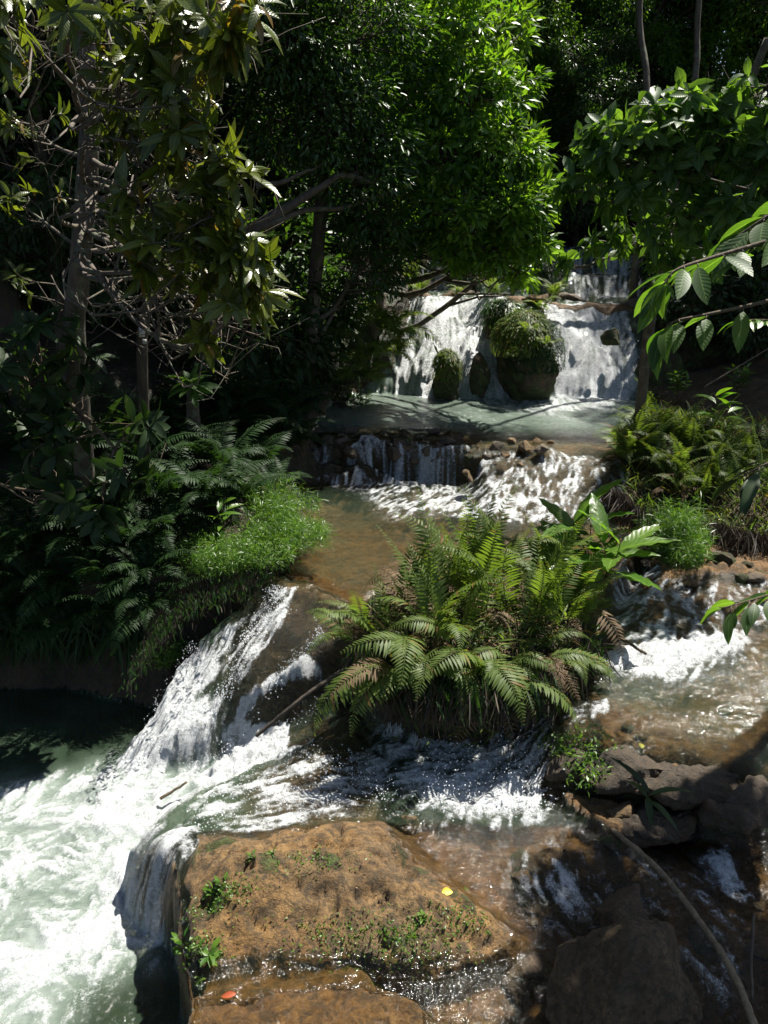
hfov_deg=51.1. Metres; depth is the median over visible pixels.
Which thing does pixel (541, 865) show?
stone
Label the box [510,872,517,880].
stone
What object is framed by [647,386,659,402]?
leafy plant
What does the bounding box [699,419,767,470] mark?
fern
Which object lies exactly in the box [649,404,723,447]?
fern
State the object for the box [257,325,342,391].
shrub
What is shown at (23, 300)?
shrub
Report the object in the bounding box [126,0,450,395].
leaning tree
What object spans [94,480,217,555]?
fern
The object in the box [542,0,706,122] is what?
forest tree
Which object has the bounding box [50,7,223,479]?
slim tree
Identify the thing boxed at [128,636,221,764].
water spray
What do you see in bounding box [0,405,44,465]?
fern
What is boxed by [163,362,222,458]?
sapling
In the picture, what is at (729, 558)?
stone
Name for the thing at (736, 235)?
leafy branch
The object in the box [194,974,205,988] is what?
seedling
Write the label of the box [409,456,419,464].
rock
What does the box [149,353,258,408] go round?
fern
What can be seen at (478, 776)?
water spray
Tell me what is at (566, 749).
grass clump
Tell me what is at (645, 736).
stone
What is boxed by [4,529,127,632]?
fern
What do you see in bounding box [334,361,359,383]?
fern
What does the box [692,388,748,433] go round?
leafy plant
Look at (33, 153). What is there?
shrub
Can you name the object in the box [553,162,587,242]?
shrub
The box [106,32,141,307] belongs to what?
forest tree
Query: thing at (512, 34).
forest tree
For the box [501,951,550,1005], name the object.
boulder
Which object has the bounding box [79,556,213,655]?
fern
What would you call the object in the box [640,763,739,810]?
boulder
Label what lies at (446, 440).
rock
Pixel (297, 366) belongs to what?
shrub
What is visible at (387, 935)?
seedling
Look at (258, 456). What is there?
fern
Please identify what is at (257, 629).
water spray
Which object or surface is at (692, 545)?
grass clump
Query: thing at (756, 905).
stone
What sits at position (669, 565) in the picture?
rock
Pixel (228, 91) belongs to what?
forest tree
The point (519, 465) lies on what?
rock
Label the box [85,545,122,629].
fern
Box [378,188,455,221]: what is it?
shrub
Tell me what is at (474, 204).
shrub
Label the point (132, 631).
fern
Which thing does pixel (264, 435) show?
fern
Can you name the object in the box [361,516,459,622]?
fern
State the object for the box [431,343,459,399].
mossy rock
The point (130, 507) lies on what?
fern
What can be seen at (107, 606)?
fern
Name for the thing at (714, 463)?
fern
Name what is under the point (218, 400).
fern
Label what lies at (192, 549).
grass clump
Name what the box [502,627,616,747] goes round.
fern
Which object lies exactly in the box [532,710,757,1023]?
vine
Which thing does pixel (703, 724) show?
stone
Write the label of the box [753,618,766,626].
stone
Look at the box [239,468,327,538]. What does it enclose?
grass clump
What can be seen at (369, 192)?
shrub
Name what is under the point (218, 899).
moss sprouts
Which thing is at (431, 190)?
shrub
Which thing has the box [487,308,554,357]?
moss cover
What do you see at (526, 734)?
root
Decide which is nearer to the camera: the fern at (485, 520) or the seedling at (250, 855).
the seedling at (250, 855)
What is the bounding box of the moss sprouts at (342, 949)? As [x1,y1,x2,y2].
[251,906,402,972]
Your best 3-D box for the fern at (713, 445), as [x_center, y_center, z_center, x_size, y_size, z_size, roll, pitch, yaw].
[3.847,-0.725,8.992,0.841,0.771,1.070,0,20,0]
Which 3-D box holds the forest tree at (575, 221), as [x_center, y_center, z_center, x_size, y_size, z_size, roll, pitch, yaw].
[3.919,-7.237,15.583,2.145,4.574,2.307,0,20,0]
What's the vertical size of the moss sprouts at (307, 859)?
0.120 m
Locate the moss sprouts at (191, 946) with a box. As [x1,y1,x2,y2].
[178,922,236,1018]
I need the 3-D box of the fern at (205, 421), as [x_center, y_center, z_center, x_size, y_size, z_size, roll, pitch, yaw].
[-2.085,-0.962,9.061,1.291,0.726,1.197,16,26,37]
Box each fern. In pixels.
[0,398,125,439]
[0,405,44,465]
[0,449,52,508]
[0,458,98,518]
[0,488,84,559]
[0,494,58,575]
[0,529,62,627]
[0,539,81,597]
[0,540,103,634]
[0,576,38,602]
[0,595,98,645]
[0,596,40,650]
[0,602,65,639]
[1,493,157,565]
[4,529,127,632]
[6,587,125,667]
[9,535,133,625]
[21,447,133,515]
[22,543,79,650]
[29,539,154,626]
[33,491,184,572]
[38,427,159,470]
[52,564,188,636]
[64,446,208,555]
[66,540,176,633]
[74,528,198,616]
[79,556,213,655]
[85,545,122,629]
[89,437,239,527]
[91,385,186,422]
[93,416,207,467]
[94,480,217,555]
[107,420,241,472]
[123,627,142,648]
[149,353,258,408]
[149,366,272,417]
[149,399,255,445]
[151,458,278,514]
[169,415,281,503]
[170,398,284,448]
[197,458,298,507]
[220,428,297,477]
[222,395,328,445]
[244,454,310,503]
[253,399,336,450]
[279,375,348,416]
[306,563,389,653]
[314,630,473,736]
[320,361,352,389]
[321,342,371,365]
[323,353,399,392]
[327,327,429,376]
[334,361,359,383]
[349,297,444,352]
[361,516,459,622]
[364,499,502,590]
[364,526,523,652]
[372,333,418,361]
[394,487,517,615]
[403,259,425,276]
[403,271,444,296]
[418,645,578,746]
[445,284,470,295]
[452,475,571,582]
[456,505,627,636]
[474,277,508,297]
[498,498,601,580]
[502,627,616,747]
[505,346,522,356]
[513,321,541,336]
[518,287,563,311]
[531,334,567,344]
[540,277,571,294]
[551,538,624,667]
[592,398,690,464]
[597,405,669,441]
[606,377,733,449]
[613,417,692,471]
[633,417,714,486]
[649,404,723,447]
[652,449,724,502]
[653,394,752,455]
[660,439,746,504]
[689,410,767,470]
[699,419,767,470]
[719,425,767,493]
[726,405,767,460]
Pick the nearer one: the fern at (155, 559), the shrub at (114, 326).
the fern at (155, 559)
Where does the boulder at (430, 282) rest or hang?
on the ground
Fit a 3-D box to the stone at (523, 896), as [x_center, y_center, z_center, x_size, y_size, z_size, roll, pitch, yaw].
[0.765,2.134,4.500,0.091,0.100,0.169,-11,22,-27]
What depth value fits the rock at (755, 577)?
6.93 m
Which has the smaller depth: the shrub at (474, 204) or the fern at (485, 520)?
the fern at (485, 520)
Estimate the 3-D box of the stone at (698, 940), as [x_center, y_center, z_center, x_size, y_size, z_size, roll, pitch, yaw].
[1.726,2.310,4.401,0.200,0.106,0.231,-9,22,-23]
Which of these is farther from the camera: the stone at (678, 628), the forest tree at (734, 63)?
the forest tree at (734, 63)
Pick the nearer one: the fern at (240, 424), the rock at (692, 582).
the rock at (692, 582)
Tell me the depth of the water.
5.95 m
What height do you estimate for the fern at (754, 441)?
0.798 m
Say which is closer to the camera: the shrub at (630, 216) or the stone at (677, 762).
the stone at (677, 762)
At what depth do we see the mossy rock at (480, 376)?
12.10 m
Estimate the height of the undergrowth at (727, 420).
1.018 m
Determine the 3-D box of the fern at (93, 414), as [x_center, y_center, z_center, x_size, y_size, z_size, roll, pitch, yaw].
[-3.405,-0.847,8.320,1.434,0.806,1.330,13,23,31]
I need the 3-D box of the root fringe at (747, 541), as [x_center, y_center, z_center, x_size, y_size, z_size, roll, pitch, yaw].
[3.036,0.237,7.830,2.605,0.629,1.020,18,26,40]
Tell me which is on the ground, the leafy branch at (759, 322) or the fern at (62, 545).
the fern at (62, 545)
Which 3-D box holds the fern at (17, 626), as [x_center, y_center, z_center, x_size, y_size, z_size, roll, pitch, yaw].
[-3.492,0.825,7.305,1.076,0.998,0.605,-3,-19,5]
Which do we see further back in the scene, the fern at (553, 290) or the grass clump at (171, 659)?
the fern at (553, 290)
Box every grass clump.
[146,637,191,669]
[161,518,261,582]
[184,522,298,583]
[233,501,337,575]
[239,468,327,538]
[533,719,623,795]
[630,491,720,569]
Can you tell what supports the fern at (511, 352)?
on the mossy rock at (525, 385)
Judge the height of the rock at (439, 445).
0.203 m
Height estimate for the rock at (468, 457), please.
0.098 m
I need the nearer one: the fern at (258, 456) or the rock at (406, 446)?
the fern at (258, 456)
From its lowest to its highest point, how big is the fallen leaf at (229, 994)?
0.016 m
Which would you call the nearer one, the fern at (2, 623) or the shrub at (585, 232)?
the fern at (2, 623)
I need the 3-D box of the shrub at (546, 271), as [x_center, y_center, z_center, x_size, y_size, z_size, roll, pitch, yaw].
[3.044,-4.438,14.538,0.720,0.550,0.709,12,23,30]
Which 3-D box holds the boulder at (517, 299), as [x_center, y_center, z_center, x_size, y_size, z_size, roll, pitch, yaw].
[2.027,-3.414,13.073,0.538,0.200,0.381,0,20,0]
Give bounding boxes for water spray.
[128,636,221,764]
[181,695,352,778]
[182,735,409,836]
[216,583,296,698]
[228,617,323,747]
[412,727,564,831]
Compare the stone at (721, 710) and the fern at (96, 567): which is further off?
the fern at (96, 567)
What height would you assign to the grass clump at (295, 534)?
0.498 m
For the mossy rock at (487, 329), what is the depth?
12.37 m
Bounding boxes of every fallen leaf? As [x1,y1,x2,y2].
[221,991,235,997]
[442,887,452,894]
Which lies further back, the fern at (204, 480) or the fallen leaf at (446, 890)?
the fern at (204, 480)
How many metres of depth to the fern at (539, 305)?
12.96 m
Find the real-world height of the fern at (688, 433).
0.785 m
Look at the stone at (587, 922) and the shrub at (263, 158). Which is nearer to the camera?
the stone at (587, 922)
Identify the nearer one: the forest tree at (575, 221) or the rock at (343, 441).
the rock at (343, 441)
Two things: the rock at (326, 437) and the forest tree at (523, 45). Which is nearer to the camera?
the rock at (326, 437)
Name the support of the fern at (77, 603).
on the ground
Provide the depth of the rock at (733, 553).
7.46 m
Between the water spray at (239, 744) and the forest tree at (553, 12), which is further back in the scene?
the forest tree at (553, 12)
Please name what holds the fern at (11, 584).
on the ground
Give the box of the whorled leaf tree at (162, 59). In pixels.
[0,0,324,491]
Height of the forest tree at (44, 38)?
10.163 m
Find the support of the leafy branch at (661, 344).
attached to the bank tree
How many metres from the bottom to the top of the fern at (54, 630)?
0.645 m
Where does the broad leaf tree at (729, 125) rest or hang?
on the ground
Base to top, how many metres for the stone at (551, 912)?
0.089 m
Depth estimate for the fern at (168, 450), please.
7.87 m
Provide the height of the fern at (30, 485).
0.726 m
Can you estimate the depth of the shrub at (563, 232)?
16.73 m
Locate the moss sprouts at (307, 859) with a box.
[245,844,370,880]
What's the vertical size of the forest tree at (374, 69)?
10.163 m
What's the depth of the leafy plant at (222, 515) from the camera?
7.10 m
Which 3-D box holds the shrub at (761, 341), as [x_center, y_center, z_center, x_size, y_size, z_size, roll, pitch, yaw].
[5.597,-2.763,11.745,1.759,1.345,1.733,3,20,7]
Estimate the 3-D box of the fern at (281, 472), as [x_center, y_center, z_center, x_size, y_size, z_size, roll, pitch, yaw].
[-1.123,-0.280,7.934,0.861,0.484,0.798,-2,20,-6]
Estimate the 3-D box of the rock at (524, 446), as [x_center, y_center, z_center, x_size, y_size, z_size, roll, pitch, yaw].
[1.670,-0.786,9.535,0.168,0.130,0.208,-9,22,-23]
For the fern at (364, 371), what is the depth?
11.17 m
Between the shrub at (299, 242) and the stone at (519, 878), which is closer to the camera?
the stone at (519, 878)
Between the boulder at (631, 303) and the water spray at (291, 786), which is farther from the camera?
the boulder at (631, 303)
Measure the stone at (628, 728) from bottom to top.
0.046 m
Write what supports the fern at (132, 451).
on the ground
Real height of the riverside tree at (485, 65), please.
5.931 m
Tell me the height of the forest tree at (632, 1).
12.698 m
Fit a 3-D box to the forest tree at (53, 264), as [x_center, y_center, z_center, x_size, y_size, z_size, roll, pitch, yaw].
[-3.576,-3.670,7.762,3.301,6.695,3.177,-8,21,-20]
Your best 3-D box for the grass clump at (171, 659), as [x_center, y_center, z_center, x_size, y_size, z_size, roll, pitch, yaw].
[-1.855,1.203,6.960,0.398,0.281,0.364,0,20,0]
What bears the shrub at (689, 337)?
on the ground
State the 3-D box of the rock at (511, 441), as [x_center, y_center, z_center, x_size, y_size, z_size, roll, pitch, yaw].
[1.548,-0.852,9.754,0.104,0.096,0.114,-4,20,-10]
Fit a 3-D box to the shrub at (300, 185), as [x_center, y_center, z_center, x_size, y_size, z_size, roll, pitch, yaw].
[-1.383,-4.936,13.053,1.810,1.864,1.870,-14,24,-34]
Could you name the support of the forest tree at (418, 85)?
on the ground
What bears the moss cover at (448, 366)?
on the mossy rock at (446, 390)
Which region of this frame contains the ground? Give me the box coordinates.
[0,1,767,1023]
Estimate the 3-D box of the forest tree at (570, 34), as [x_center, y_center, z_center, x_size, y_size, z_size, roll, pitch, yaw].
[3.731,-13.594,19.387,4.767,10.163,5.126,-12,23,-29]
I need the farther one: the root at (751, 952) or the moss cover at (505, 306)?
the moss cover at (505, 306)
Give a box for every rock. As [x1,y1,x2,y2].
[288,443,300,451]
[320,435,334,446]
[332,436,350,446]
[343,446,357,458]
[378,438,391,445]
[387,447,401,461]
[392,438,405,445]
[401,440,416,451]
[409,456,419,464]
[421,445,436,456]
[426,428,440,434]
[430,442,444,461]
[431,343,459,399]
[438,436,457,443]
[445,445,458,452]
[458,446,468,451]
[462,469,472,482]
[464,453,473,461]
[469,352,490,398]
[482,454,491,459]
[483,309,506,342]
[488,441,503,450]
[496,314,558,400]
[500,451,509,458]
[507,437,515,444]
[516,462,523,467]
[518,440,533,452]
[532,444,548,454]
[533,437,541,443]
[640,559,650,565]
[657,562,684,567]
[682,577,699,586]
[724,547,744,557]
[746,572,765,582]
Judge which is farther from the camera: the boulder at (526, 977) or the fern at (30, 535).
the fern at (30, 535)
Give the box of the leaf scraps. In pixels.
[194,838,475,990]
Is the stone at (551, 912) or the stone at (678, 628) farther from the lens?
the stone at (678, 628)
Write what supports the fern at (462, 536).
on the ground
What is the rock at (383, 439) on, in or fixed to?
on the ground
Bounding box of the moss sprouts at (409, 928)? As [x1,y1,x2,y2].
[312,893,502,1015]
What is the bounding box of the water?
[0,236,767,1023]
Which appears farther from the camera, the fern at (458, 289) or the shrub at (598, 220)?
the shrub at (598, 220)
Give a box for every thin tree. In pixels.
[628,0,649,299]
[668,0,701,283]
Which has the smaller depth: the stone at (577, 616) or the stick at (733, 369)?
the stone at (577, 616)
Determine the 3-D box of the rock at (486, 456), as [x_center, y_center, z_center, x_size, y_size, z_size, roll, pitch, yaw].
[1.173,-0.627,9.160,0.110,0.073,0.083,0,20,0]
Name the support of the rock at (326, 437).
on the ground
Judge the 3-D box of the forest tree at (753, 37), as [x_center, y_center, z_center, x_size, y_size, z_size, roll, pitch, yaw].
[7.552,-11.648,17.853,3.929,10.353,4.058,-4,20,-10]
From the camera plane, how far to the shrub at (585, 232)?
16.66 m
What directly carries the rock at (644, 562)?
on the ground
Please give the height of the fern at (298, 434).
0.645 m
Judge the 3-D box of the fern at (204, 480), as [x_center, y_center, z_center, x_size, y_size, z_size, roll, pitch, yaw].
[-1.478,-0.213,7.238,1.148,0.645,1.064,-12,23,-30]
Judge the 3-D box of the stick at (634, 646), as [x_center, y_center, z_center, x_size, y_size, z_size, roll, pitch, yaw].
[1.811,0.969,6.015,0.036,0.037,0.398,-10,22,-26]
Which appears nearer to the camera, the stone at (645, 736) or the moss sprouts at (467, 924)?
the moss sprouts at (467, 924)
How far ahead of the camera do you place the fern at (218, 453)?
7.84 m
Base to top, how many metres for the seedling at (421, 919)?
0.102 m
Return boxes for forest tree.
[0,0,147,381]
[0,0,192,333]
[5,3,103,154]
[66,0,293,366]
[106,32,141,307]
[226,0,368,267]
[229,1,392,182]
[297,6,392,148]
[372,0,431,147]
[426,0,581,195]
[429,0,576,202]
[435,0,572,123]
[488,0,627,241]
[510,0,690,157]
[511,2,616,122]
[531,8,642,247]
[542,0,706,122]
[548,0,693,163]
[578,0,739,116]
[625,0,767,97]
[655,7,767,92]
[671,0,767,73]
[683,40,755,139]
[739,8,767,128]
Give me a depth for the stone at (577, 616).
6.12 m
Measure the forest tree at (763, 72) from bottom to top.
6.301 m
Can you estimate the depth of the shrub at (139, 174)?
12.91 m
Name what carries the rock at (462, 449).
on the ground
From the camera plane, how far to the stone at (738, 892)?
4.67 m
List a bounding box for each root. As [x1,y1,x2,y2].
[521,717,531,755]
[750,914,755,998]
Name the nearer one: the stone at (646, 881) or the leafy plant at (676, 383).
the stone at (646, 881)
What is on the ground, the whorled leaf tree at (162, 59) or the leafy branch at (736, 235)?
the whorled leaf tree at (162, 59)
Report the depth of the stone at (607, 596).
6.54 m
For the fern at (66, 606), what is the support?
on the ground
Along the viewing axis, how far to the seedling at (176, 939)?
4.08 m
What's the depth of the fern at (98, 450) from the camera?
7.96 m
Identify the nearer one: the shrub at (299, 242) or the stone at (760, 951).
the stone at (760, 951)
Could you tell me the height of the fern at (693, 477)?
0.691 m
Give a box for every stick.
[159,781,186,799]
[607,629,646,654]
[703,348,767,387]
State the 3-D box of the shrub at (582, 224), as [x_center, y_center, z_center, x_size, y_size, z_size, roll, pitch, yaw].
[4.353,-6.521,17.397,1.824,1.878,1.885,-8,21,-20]
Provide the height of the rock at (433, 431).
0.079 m
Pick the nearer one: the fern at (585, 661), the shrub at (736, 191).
the fern at (585, 661)
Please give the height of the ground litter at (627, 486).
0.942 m
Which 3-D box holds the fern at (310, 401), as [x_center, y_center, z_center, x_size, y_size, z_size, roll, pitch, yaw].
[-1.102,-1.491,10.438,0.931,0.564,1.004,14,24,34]
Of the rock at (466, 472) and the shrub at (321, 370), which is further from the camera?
the shrub at (321, 370)
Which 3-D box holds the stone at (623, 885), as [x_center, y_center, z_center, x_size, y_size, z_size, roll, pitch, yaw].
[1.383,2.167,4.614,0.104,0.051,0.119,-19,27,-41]
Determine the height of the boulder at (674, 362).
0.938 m
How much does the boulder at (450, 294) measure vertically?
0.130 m
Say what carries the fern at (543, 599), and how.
on the ground
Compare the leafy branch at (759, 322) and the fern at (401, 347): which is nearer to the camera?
the leafy branch at (759, 322)
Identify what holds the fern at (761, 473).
on the ground
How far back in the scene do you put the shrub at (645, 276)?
13.40 m
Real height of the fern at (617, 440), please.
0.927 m
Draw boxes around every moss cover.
[429,347,463,382]
[479,297,523,327]
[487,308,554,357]
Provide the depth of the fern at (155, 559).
6.77 m
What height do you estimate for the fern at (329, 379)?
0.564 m
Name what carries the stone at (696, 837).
on the ground
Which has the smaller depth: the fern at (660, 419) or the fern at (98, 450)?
the fern at (98, 450)
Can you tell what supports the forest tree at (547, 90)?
on the ground
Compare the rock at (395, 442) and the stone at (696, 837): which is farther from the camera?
the rock at (395, 442)
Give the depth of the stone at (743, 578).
6.94 m
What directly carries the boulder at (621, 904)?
on the ground
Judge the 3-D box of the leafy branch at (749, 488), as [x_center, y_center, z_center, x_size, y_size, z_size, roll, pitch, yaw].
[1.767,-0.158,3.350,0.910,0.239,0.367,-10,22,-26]
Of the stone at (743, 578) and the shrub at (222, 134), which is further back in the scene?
the shrub at (222, 134)
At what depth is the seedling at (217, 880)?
4.23 m
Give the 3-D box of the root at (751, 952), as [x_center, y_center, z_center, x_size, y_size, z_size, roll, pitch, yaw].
[1.743,2.094,3.799,0.020,0.192,0.330,7,21,19]
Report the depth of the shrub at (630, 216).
15.34 m
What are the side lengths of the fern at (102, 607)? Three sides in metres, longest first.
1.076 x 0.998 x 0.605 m
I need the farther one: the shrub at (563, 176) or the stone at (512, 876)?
the shrub at (563, 176)
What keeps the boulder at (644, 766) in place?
on the ground
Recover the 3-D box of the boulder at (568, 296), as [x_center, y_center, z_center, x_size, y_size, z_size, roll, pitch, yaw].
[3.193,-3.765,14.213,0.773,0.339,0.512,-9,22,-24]
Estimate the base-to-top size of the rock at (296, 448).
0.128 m
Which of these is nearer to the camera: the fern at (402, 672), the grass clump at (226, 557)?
the fern at (402, 672)
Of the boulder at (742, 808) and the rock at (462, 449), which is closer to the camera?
the boulder at (742, 808)
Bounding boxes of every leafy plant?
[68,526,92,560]
[203,497,242,530]
[532,478,680,592]
[610,757,691,831]
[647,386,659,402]
[667,369,692,401]
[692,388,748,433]
[725,362,757,398]
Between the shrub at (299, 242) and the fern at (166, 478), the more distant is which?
the shrub at (299, 242)
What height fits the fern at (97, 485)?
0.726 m
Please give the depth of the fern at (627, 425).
9.26 m
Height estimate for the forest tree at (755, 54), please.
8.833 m
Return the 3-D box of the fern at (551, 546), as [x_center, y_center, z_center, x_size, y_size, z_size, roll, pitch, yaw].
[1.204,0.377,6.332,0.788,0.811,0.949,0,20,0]
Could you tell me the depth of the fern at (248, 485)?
7.45 m
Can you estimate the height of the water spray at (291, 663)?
1.044 m
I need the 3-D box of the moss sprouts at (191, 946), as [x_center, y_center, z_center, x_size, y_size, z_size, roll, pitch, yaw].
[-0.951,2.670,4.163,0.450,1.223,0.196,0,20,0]
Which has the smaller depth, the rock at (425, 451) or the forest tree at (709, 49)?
the rock at (425, 451)
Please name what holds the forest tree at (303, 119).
on the ground
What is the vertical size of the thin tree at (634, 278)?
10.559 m
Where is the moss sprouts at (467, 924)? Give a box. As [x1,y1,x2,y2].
[412,899,496,950]
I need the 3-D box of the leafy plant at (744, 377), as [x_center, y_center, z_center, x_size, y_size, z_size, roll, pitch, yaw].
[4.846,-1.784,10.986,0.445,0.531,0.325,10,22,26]
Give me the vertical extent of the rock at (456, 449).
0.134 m
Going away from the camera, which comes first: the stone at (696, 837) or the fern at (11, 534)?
the stone at (696, 837)
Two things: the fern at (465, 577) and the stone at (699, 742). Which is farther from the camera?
the fern at (465, 577)
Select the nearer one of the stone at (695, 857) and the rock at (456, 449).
the stone at (695, 857)
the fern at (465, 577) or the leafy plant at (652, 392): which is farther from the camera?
the leafy plant at (652, 392)
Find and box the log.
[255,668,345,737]
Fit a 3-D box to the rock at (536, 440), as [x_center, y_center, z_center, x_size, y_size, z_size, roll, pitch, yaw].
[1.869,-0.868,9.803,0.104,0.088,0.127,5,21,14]
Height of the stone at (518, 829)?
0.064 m
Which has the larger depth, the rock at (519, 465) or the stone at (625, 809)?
the rock at (519, 465)
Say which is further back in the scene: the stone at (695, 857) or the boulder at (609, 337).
the boulder at (609, 337)
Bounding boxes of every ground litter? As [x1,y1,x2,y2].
[605,412,767,531]
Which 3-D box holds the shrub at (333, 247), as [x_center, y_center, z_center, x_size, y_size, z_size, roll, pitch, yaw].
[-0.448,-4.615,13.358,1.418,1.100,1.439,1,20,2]
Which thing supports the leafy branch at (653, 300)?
attached to the bank tree
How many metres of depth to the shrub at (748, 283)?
11.85 m
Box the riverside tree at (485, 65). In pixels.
[314,0,564,339]
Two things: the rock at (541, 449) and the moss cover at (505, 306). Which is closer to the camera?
the rock at (541, 449)
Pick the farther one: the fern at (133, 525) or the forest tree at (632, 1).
the forest tree at (632, 1)
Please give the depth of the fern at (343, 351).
11.54 m
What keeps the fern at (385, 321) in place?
attached to the leaning tree at (326, 79)
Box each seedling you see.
[171,927,187,954]
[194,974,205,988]
[200,936,222,966]
[201,880,217,899]
[213,872,227,891]
[246,849,255,861]
[380,926,389,940]
[415,907,427,924]
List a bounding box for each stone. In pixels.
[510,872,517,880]
[511,824,529,834]
[511,848,529,872]
[513,870,535,888]
[513,880,532,905]
[521,897,541,914]
[524,846,574,890]
[525,916,537,925]
[539,902,564,923]
[567,610,585,622]
[567,901,600,935]
[595,594,614,605]
[595,675,621,693]
[596,832,628,855]
[605,801,634,818]
[612,882,630,890]
[621,724,633,732]
[630,869,656,900]
[634,731,657,742]
[652,849,680,874]
[667,625,685,631]
[671,758,682,766]
[674,920,724,953]
[685,848,716,875]
[687,830,704,844]
[693,739,705,746]
[697,718,711,729]
[708,551,735,563]
[717,706,732,714]
[726,881,742,896]
[735,573,748,583]
[742,561,754,567]
[745,942,767,961]
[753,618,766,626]
[753,902,764,910]
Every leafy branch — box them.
[629,240,767,332]
[646,299,767,379]
[700,590,767,644]
[707,201,767,281]
[711,459,767,515]
[718,319,767,332]
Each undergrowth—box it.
[360,534,621,766]
[605,399,767,535]
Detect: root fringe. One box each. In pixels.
[0,588,182,688]
[109,547,302,698]
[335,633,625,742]
[340,634,616,733]
[599,478,767,559]
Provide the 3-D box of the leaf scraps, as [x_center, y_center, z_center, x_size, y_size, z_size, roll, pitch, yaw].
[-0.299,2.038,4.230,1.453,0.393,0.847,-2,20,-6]
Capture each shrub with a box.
[0,301,170,547]
[1,117,75,204]
[6,198,114,310]
[85,253,164,334]
[129,253,352,398]
[133,152,193,185]
[134,110,226,139]
[210,187,348,314]
[213,86,287,157]
[228,137,379,235]
[241,156,353,255]
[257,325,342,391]
[273,255,378,362]
[285,282,365,343]
[325,203,389,258]
[329,381,373,432]
[365,183,412,218]
[371,139,452,208]
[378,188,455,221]
[447,192,498,244]
[530,255,571,277]
[534,151,590,233]
[535,191,574,243]
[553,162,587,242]
[557,202,597,238]
[561,96,655,202]
[580,205,630,237]
[586,206,635,240]
[602,189,669,246]
[626,235,733,290]
[637,261,763,349]
[652,199,681,247]
[667,253,767,339]
[669,136,748,201]
[695,179,767,278]
[711,278,767,363]
[728,243,767,297]
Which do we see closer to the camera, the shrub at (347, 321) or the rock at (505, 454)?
the rock at (505, 454)
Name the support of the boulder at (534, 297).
on the ground
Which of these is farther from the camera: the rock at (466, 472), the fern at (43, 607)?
the rock at (466, 472)
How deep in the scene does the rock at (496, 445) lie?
9.49 m
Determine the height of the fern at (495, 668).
0.671 m
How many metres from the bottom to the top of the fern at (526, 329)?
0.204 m
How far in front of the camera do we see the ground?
5.53 m
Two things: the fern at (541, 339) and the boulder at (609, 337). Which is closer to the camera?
the fern at (541, 339)
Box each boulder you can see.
[395,815,422,835]
[413,280,435,289]
[442,292,455,297]
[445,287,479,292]
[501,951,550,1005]
[505,296,524,305]
[521,294,548,302]
[545,743,600,781]
[545,917,702,1023]
[546,292,586,303]
[580,744,674,794]
[596,883,647,927]
[600,328,619,345]
[620,802,696,847]
[623,297,639,308]
[635,349,683,387]
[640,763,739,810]
[677,775,767,835]
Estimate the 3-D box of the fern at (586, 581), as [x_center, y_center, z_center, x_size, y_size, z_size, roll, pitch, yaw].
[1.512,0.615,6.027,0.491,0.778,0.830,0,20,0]
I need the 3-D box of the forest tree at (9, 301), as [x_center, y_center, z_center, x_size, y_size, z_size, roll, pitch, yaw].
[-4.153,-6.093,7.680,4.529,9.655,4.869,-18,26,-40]
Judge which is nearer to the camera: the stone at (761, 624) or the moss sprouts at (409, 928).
the moss sprouts at (409, 928)
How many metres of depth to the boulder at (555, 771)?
5.11 m
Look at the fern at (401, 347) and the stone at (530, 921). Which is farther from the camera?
the fern at (401, 347)
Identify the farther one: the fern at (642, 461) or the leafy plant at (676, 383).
the leafy plant at (676, 383)
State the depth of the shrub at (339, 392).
11.85 m
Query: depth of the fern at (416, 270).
13.72 m
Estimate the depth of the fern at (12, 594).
7.07 m
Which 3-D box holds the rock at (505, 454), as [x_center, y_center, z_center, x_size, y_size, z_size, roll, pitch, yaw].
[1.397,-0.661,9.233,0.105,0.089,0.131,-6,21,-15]
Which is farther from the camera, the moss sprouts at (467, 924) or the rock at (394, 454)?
the rock at (394, 454)
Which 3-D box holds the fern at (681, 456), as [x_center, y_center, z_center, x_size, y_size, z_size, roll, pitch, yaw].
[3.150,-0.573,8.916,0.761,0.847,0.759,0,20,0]
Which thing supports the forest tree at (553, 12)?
on the ground
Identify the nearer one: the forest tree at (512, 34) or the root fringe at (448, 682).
the root fringe at (448, 682)
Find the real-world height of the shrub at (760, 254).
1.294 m
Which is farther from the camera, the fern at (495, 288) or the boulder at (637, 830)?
the fern at (495, 288)
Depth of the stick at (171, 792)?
5.84 m
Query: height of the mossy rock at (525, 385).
1.672 m
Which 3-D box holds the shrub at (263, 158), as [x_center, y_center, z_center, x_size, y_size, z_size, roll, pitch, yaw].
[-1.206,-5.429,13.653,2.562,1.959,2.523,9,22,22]
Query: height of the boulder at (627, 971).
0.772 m
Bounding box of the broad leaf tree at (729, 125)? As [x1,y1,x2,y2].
[548,37,767,426]
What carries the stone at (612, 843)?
on the ground
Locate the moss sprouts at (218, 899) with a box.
[177,870,270,924]

